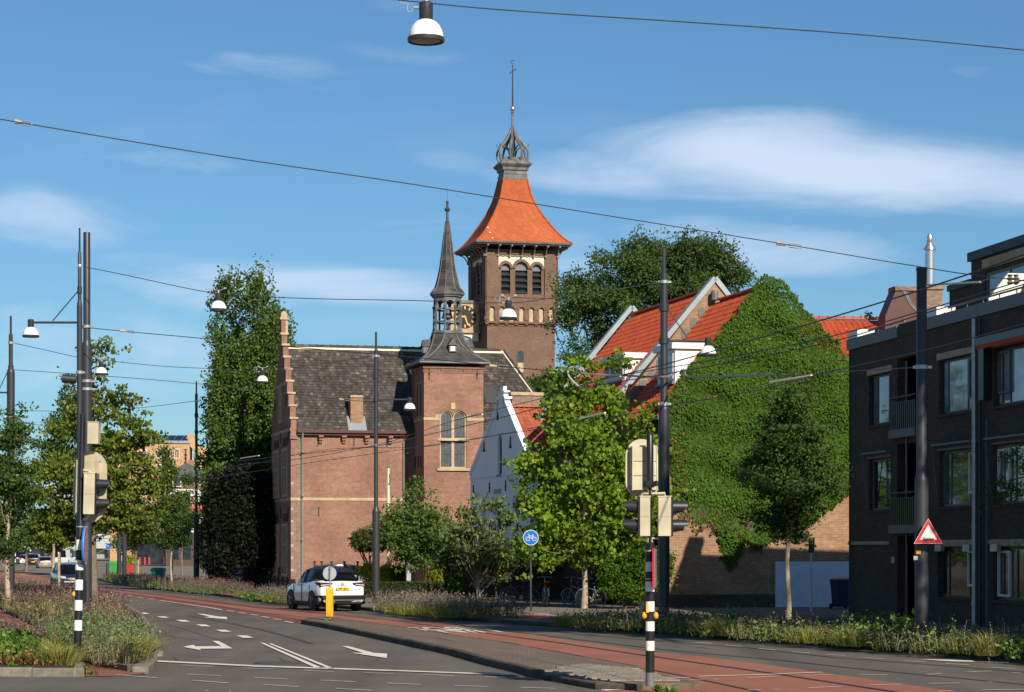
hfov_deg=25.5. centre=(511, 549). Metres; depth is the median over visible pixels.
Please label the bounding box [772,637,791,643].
kerb stone
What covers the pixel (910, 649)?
kerb stone
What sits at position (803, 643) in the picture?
kerb stone
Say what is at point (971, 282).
insulated rod
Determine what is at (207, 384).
overhead wire
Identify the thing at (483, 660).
kerb stone
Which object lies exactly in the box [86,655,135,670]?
paver edging
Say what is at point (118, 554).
steel post
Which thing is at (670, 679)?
paving tile
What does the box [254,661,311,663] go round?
asphalt patch
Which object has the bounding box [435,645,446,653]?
kerb stone
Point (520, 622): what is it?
kerb stone
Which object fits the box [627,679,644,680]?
paving tile
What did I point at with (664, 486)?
lamp mast
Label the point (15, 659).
withered leaves
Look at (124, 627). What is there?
herb leaves
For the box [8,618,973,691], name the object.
herb leaves
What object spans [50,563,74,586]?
dark hatchback
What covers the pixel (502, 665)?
kerb stone
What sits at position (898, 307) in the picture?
chimney stack
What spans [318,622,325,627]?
kerb stone
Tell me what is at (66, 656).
tall grass
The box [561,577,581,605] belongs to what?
bicycle
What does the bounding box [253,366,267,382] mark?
hanging lamp
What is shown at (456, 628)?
lane lettering
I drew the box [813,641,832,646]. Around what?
kerb stone
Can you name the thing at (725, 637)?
kerb stone
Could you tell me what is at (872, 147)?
sky
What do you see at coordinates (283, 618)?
tram lane edge
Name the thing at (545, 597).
bicycle
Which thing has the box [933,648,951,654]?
kerb stone
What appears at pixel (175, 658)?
tar seams
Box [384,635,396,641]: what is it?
kerb stone
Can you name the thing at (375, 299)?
overhead wire
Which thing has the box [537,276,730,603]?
gabled house
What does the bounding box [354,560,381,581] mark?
rounded shrub
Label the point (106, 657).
herb
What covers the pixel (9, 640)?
herb leaves
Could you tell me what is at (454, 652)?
kerb stone
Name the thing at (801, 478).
street tree
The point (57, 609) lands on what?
herb
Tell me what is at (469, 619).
kerb stone
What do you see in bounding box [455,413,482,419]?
insulated rod
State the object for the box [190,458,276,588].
evergreen shrub
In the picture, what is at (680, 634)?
kerb stone
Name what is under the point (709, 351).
overhead wire
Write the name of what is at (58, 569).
wooden post
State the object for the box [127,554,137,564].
potted shrub
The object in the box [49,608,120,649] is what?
herb leaves
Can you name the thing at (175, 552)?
window
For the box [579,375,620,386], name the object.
insulated rod
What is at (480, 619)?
kerb stone
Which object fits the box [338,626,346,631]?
kerb stone
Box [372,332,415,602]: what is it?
lamp mast
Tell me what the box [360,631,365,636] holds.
kerb stone
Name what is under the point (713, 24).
overhead wire
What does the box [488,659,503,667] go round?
kerb stone
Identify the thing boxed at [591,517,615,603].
dark hedge
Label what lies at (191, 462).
brick block
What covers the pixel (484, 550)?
fig tree
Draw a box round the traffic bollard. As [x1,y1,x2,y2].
[323,566,336,619]
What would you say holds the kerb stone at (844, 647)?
on the pavement
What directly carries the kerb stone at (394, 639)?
on the median paving
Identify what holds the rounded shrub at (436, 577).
on the pavement
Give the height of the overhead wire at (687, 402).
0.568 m
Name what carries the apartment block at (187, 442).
on the ground
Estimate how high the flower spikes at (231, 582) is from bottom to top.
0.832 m
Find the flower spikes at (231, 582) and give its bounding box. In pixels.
[105,570,1023,639]
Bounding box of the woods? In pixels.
[15,505,109,557]
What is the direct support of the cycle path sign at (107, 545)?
on the pavement
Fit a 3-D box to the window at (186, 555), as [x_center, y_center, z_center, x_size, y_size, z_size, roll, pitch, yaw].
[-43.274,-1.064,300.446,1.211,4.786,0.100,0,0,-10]
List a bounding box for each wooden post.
[58,554,59,588]
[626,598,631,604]
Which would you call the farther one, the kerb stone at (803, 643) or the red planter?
the red planter
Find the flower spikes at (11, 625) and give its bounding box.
[0,609,43,636]
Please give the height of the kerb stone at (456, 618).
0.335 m
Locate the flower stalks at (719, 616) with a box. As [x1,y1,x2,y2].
[377,591,1023,655]
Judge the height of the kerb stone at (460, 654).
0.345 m
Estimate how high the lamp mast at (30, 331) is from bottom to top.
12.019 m
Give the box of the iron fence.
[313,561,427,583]
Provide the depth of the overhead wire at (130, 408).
133.99 m
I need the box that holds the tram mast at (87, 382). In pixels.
[82,232,95,615]
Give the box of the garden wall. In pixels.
[447,573,562,599]
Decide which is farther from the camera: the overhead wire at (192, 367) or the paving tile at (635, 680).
the overhead wire at (192, 367)
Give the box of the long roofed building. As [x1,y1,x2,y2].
[795,311,877,377]
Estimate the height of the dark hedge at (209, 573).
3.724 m
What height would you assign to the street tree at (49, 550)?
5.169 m
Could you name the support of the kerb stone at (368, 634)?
on the median paving
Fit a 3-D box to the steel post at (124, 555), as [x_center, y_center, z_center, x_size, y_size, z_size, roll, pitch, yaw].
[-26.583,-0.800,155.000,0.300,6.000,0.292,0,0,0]
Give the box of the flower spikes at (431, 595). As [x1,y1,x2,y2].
[103,571,1023,647]
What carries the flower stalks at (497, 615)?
on the pavement
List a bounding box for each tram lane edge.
[98,587,374,618]
[98,590,301,623]
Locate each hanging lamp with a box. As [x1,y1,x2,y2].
[94,357,107,374]
[206,287,226,311]
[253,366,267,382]
[399,0,444,45]
[495,294,516,319]
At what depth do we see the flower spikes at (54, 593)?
82.56 m
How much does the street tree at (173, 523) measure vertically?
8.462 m
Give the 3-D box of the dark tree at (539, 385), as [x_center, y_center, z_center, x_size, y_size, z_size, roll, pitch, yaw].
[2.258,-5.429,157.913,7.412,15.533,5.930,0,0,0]
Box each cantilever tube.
[567,366,677,387]
[679,369,772,380]
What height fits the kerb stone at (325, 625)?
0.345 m
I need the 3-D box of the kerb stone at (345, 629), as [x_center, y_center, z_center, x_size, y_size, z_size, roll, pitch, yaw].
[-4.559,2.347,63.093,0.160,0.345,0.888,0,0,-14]
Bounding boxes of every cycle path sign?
[105,543,111,570]
[523,530,538,610]
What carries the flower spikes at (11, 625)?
on the planting soil at (40, 666)
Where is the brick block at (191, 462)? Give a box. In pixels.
[188,452,202,468]
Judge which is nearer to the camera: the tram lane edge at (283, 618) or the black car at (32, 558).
the tram lane edge at (283, 618)
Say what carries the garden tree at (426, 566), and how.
on the pavement
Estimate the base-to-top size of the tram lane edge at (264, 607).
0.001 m
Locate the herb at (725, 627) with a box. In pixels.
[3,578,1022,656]
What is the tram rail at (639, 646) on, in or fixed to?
on the road
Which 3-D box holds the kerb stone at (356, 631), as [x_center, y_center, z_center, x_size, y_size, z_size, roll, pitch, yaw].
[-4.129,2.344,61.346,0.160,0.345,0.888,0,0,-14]
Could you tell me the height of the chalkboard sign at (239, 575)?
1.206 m
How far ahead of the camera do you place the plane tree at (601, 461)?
83.88 m
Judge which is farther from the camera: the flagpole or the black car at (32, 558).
the black car at (32, 558)
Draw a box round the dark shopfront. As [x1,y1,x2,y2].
[132,523,163,564]
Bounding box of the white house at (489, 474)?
[469,386,550,547]
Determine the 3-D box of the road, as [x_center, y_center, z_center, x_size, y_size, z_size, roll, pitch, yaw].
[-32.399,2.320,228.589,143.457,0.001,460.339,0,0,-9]
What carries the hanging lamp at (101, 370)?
hanging from the overhead wire at (192, 367)
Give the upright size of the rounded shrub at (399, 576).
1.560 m
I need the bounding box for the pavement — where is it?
[0,557,1023,651]
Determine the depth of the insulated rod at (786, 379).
41.00 m
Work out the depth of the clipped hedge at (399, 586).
103.07 m
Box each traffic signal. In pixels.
[72,413,110,658]
[623,434,687,685]
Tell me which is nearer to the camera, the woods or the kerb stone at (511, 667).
the kerb stone at (511, 667)
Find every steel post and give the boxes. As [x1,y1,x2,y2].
[117,531,120,573]
[122,500,126,575]
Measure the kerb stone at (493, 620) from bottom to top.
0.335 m
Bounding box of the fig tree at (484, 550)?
[431,492,519,599]
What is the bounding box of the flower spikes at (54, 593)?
[0,575,147,620]
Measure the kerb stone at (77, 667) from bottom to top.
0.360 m
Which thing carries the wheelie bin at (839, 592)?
on the pavement
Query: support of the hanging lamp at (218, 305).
hanging from the overhead wire at (375, 299)
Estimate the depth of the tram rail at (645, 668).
41.75 m
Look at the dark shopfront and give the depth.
330.73 m
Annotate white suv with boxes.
[287,567,364,610]
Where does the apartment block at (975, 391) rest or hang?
on the ground
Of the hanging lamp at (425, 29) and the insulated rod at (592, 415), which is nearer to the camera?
the hanging lamp at (425, 29)
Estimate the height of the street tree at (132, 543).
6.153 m
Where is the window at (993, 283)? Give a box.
[986,262,1023,300]
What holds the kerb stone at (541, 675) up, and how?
on the median paving
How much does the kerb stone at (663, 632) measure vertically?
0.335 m
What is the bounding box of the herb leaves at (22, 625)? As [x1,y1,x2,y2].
[0,617,42,638]
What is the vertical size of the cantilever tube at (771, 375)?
1.064 m
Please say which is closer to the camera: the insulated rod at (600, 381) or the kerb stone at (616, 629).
the insulated rod at (600, 381)
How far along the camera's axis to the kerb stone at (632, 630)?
63.34 m
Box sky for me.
[0,0,1023,550]
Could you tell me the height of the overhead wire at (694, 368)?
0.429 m
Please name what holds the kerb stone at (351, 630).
on the median paving
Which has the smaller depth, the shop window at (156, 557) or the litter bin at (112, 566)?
the litter bin at (112, 566)
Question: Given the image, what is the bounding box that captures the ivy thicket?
[429,533,570,595]
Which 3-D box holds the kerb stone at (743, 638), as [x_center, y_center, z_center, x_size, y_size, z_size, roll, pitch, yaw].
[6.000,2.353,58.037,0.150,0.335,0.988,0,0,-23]
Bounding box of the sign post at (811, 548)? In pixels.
[808,537,814,612]
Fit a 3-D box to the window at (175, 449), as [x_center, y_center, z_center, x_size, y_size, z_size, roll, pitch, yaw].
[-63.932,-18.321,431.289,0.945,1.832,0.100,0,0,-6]
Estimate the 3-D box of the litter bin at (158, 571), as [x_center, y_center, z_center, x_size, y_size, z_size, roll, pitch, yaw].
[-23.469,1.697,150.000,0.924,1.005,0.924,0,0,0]
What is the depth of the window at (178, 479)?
300.23 m
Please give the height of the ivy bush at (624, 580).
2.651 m
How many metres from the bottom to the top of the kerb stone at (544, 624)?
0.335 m
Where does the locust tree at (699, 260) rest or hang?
on the pavement
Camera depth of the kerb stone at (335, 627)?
64.79 m
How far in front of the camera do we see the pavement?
84.42 m
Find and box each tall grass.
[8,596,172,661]
[10,633,100,665]
[233,591,1015,655]
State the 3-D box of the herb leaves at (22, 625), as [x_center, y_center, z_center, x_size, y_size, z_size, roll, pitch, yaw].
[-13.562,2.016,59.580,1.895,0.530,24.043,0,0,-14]
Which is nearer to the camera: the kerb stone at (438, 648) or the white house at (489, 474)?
the kerb stone at (438, 648)
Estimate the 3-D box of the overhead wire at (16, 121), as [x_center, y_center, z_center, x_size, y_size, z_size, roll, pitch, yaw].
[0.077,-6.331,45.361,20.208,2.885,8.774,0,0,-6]
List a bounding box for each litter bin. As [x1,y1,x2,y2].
[109,561,116,572]
[150,568,165,576]
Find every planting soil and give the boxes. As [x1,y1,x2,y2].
[0,621,85,670]
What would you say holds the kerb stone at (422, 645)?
on the median paving
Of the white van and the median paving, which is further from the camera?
the white van
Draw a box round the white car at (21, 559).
[17,555,24,563]
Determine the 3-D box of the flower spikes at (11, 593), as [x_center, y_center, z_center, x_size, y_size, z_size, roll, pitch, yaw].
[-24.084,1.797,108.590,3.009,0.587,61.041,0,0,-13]
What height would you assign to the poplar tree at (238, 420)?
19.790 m
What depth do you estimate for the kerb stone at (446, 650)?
49.94 m
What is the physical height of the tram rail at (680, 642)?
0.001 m
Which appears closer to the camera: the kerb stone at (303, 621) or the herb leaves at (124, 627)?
the herb leaves at (124, 627)
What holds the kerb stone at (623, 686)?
on the road
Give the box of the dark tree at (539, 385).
[526,365,580,403]
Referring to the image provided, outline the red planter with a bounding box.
[129,565,133,574]
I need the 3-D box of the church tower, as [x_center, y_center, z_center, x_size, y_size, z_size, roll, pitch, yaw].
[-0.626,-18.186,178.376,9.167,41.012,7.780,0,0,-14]
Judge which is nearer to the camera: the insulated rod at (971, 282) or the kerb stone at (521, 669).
the kerb stone at (521, 669)
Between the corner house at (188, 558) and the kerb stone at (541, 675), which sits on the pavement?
the corner house at (188, 558)
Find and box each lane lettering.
[408,627,469,630]
[431,629,500,632]
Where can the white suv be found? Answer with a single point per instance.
(310, 586)
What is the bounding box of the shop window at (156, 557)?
[132,542,163,564]
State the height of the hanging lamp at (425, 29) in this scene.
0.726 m
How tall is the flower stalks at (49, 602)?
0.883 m
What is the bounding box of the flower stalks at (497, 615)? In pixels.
[105,574,1015,652]
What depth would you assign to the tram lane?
44.77 m
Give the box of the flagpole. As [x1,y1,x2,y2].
[387,465,390,565]
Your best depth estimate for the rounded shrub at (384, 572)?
108.70 m
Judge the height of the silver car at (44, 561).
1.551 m
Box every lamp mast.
[0,316,14,601]
[22,228,84,457]
[194,381,205,579]
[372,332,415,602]
[658,248,716,612]
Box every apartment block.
[110,434,206,560]
[846,234,1023,629]
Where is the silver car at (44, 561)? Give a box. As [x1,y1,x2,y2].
[35,556,51,567]
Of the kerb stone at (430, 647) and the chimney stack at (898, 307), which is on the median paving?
the kerb stone at (430, 647)
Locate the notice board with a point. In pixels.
(408, 575)
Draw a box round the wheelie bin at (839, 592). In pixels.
[829,578,848,608]
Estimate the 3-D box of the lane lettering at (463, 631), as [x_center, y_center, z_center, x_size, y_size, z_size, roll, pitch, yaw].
[-1.391,2.303,64.665,1.679,0.001,3.665,0,0,-12]
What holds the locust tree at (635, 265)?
on the pavement
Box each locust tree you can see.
[541,224,688,376]
[627,223,757,307]
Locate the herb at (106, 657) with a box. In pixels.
[0,581,168,665]
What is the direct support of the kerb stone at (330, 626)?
on the median paving
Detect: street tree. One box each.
[0,401,57,607]
[18,506,48,570]
[34,366,76,569]
[37,529,73,562]
[105,497,164,573]
[143,441,195,586]
[172,471,200,575]
[362,475,458,580]
[723,369,852,621]
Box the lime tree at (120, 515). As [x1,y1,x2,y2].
[2,335,176,597]
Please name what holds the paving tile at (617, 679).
on the median paving
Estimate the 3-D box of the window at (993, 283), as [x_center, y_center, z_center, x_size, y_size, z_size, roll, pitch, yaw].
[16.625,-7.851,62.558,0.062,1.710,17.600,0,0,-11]
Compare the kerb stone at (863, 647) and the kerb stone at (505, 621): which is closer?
the kerb stone at (863, 647)
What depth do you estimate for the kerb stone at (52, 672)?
41.26 m
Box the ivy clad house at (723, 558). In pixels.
[616,273,848,607]
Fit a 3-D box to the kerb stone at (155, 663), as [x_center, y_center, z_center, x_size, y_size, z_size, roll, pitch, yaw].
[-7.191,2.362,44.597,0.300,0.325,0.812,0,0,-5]
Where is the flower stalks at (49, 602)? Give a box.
[0,580,151,628]
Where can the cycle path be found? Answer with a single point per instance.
(104, 671)
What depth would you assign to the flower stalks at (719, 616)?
58.24 m
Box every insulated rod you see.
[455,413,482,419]
[578,412,605,419]
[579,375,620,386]
[769,375,812,382]
[926,281,980,285]
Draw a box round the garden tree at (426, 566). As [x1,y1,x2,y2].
[403,540,453,581]
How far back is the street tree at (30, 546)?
229.22 m
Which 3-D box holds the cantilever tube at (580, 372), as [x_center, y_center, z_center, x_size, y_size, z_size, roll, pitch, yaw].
[3.245,-4.767,62.953,0.319,1.073,8.754,0,0,23]
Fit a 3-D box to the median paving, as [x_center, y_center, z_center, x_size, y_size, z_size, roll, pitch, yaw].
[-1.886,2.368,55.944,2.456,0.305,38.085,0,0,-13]
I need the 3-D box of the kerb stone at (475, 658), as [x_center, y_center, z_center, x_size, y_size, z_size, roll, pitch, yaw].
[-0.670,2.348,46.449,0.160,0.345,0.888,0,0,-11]
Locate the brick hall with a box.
[270,200,535,588]
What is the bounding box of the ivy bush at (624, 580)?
[590,539,679,608]
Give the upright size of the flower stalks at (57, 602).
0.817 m
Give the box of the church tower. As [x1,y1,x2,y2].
[448,60,572,380]
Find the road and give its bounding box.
[0,574,1023,691]
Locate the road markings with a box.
[20,574,1015,690]
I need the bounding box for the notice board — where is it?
[407,570,410,580]
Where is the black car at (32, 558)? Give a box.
[24,554,38,564]
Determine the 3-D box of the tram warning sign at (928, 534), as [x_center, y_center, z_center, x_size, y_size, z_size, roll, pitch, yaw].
[9.227,-0.412,50.200,0.641,0.555,0.200,0,0,-2]
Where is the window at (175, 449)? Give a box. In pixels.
[174,449,178,457]
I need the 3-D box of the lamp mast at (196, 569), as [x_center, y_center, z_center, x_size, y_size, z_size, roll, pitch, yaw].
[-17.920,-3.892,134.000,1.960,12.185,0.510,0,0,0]
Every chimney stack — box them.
[878,286,915,330]
[927,285,944,308]
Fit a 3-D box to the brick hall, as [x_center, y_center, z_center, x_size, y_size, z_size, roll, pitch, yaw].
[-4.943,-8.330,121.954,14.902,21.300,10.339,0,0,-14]
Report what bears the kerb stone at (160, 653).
on the road
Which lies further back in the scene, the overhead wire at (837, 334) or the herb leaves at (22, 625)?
the herb leaves at (22, 625)
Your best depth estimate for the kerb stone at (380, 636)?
57.92 m
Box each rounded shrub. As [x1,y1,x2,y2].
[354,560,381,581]
[380,561,394,581]
[388,564,411,581]
[423,566,443,581]
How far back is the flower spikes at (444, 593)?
59.00 m
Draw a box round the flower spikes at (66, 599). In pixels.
[0,578,156,619]
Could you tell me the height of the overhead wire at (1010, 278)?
0.359 m
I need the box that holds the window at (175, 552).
[170,546,178,559]
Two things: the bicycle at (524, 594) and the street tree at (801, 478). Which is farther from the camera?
the bicycle at (524, 594)
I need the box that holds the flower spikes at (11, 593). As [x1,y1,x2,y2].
[0,578,24,607]
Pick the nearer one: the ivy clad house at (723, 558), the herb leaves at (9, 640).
the herb leaves at (9, 640)
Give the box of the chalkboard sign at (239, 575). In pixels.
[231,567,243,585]
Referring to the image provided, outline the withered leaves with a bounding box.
[0,645,57,665]
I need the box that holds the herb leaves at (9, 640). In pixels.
[0,624,67,665]
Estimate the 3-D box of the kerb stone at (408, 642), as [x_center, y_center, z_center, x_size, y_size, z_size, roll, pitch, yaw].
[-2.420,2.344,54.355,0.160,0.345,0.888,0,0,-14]
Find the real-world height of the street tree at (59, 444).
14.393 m
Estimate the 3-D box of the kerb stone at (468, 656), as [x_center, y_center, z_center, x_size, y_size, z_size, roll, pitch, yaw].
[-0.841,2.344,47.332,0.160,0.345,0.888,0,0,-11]
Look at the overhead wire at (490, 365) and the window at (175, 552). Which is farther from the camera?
the window at (175, 552)
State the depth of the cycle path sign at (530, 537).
80.56 m
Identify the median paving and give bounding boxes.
[307,617,699,688]
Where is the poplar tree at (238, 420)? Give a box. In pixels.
[190,252,297,587]
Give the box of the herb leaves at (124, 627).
[30,606,175,666]
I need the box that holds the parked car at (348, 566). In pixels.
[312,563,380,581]
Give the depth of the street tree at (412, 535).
105.68 m
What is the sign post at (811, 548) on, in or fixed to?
on the pavement
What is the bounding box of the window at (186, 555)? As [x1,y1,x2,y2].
[183,531,190,559]
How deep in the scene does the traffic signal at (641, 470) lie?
36.64 m
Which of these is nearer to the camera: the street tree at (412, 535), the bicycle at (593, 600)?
the bicycle at (593, 600)
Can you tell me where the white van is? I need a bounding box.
[55,550,74,562]
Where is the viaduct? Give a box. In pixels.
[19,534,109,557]
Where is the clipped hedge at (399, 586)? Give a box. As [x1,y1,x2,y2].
[362,581,445,597]
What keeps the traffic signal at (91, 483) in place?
on the planting soil at (40, 666)
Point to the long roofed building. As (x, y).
(838, 325)
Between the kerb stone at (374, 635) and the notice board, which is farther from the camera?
the notice board
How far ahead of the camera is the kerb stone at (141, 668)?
42.56 m
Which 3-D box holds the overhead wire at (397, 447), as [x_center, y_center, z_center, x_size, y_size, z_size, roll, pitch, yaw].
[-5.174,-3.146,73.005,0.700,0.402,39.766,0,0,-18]
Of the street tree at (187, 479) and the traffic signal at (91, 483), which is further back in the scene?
the street tree at (187, 479)
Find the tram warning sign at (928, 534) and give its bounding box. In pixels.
[914,519,942,543]
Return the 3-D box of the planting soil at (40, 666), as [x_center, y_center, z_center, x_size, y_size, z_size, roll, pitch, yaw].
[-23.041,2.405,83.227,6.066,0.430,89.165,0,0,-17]
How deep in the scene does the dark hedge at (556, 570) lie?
99.92 m
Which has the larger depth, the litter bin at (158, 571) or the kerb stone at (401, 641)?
the litter bin at (158, 571)
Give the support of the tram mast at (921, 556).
on the pavement
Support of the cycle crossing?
on the pavement
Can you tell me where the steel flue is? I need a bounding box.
[924,234,935,283]
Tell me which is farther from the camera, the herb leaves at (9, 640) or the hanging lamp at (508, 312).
the hanging lamp at (508, 312)
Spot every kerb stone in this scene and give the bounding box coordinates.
[0,667,33,676]
[32,668,84,676]
[74,665,83,676]
[132,664,150,673]
[136,662,153,669]
[142,660,156,667]
[157,649,162,655]
[301,619,306,624]
[312,621,319,626]
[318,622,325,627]
[323,623,330,628]
[328,624,335,629]
[333,625,340,630]
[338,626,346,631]
[343,627,351,632]
[349,628,356,633]
[354,629,365,635]
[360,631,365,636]
[366,631,377,637]
[372,633,382,638]
[378,634,385,640]
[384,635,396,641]
[391,637,401,643]
[398,638,405,644]
[405,639,417,646]
[412,641,421,647]
[419,642,431,649]
[427,644,437,651]
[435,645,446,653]
[443,647,456,654]
[451,617,462,620]
[451,649,464,656]
[457,651,468,658]
[463,616,474,620]
[464,652,475,660]
[472,654,486,662]
[475,617,487,621]
[479,657,494,665]
[488,618,500,622]
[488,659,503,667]
[497,661,512,669]
[501,619,513,623]
[507,663,522,672]
[514,620,526,624]
[517,665,533,674]
[526,668,543,677]
[527,621,541,625]
[535,672,550,680]
[541,622,555,626]
[551,675,568,683]
[564,677,582,685]
[578,680,603,688]
[596,683,641,689]
[607,627,623,631]
[624,627,639,632]
[658,629,675,634]
[676,631,694,636]
[695,632,713,637]
[715,636,733,638]
[736,634,752,640]
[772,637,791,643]
[792,641,812,644]
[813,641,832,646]
[834,642,855,648]
[856,643,877,649]
[904,647,932,653]
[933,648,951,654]
[993,652,1023,659]
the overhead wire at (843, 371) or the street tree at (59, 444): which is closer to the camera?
the overhead wire at (843, 371)
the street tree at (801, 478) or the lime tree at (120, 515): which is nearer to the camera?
the street tree at (801, 478)
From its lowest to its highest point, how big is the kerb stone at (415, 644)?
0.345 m
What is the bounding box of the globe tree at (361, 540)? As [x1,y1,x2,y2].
[346,527,385,563]
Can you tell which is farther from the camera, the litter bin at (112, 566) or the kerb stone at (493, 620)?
the litter bin at (112, 566)
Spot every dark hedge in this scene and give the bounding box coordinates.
[206,571,269,586]
[443,564,562,594]
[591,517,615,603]
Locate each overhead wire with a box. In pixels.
[0,119,998,277]
[15,343,371,371]
[16,401,192,411]
[20,370,372,401]
[87,267,659,302]
[87,327,575,375]
[192,284,1023,477]
[192,323,1023,481]
[240,254,1023,460]
[240,426,538,467]
[399,0,1023,50]
[600,279,1023,378]
[768,367,912,375]
[980,274,1019,284]
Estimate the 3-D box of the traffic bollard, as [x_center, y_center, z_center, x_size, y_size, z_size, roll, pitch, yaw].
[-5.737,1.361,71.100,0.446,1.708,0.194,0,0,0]
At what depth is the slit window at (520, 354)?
175.89 m
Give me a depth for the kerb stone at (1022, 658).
48.07 m
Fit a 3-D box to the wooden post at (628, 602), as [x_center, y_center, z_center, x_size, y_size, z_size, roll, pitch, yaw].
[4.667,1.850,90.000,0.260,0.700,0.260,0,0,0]
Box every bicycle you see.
[478,576,517,603]
[497,576,540,604]
[537,577,551,606]
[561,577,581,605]
[575,578,606,608]
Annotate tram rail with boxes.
[98,589,759,691]
[100,584,1019,683]
[102,583,1022,671]
[104,588,896,691]
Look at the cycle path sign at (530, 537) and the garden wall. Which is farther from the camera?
the garden wall
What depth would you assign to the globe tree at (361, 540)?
110.61 m
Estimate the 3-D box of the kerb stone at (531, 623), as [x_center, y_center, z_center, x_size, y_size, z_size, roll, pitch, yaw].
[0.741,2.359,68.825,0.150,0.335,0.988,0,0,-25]
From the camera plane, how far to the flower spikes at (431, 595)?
74.84 m
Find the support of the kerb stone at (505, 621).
on the road
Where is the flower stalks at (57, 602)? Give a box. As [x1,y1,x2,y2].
[0,577,143,625]
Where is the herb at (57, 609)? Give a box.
[0,584,144,629]
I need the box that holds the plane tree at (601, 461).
[498,348,695,608]
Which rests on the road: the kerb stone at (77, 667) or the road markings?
the road markings
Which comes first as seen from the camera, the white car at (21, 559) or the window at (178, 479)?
the window at (178, 479)
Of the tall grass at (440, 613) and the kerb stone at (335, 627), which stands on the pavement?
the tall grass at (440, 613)
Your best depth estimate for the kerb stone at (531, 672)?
41.04 m
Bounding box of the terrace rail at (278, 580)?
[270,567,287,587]
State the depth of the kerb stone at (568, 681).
38.74 m
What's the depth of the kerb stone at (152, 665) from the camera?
43.77 m
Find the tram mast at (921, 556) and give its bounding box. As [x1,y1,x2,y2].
[913,267,931,647]
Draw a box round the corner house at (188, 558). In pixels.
[164,449,203,565]
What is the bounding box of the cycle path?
[0,611,146,675]
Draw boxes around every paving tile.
[608,679,626,680]
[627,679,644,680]
[662,679,679,680]
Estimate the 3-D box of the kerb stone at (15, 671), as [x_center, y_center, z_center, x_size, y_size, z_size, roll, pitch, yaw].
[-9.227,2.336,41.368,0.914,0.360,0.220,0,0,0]
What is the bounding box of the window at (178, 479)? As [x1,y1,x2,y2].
[172,478,180,486]
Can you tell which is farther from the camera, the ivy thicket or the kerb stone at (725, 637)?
the ivy thicket
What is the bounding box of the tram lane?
[0,572,954,691]
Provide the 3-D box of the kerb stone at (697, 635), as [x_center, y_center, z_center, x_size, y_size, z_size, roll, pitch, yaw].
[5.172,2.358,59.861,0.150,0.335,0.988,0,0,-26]
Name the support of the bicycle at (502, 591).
on the pavement
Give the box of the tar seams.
[159,616,313,660]
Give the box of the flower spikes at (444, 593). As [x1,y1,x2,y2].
[375,587,1023,635]
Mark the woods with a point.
(61, 548)
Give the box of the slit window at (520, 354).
[518,351,522,362]
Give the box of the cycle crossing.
[467,611,578,619]

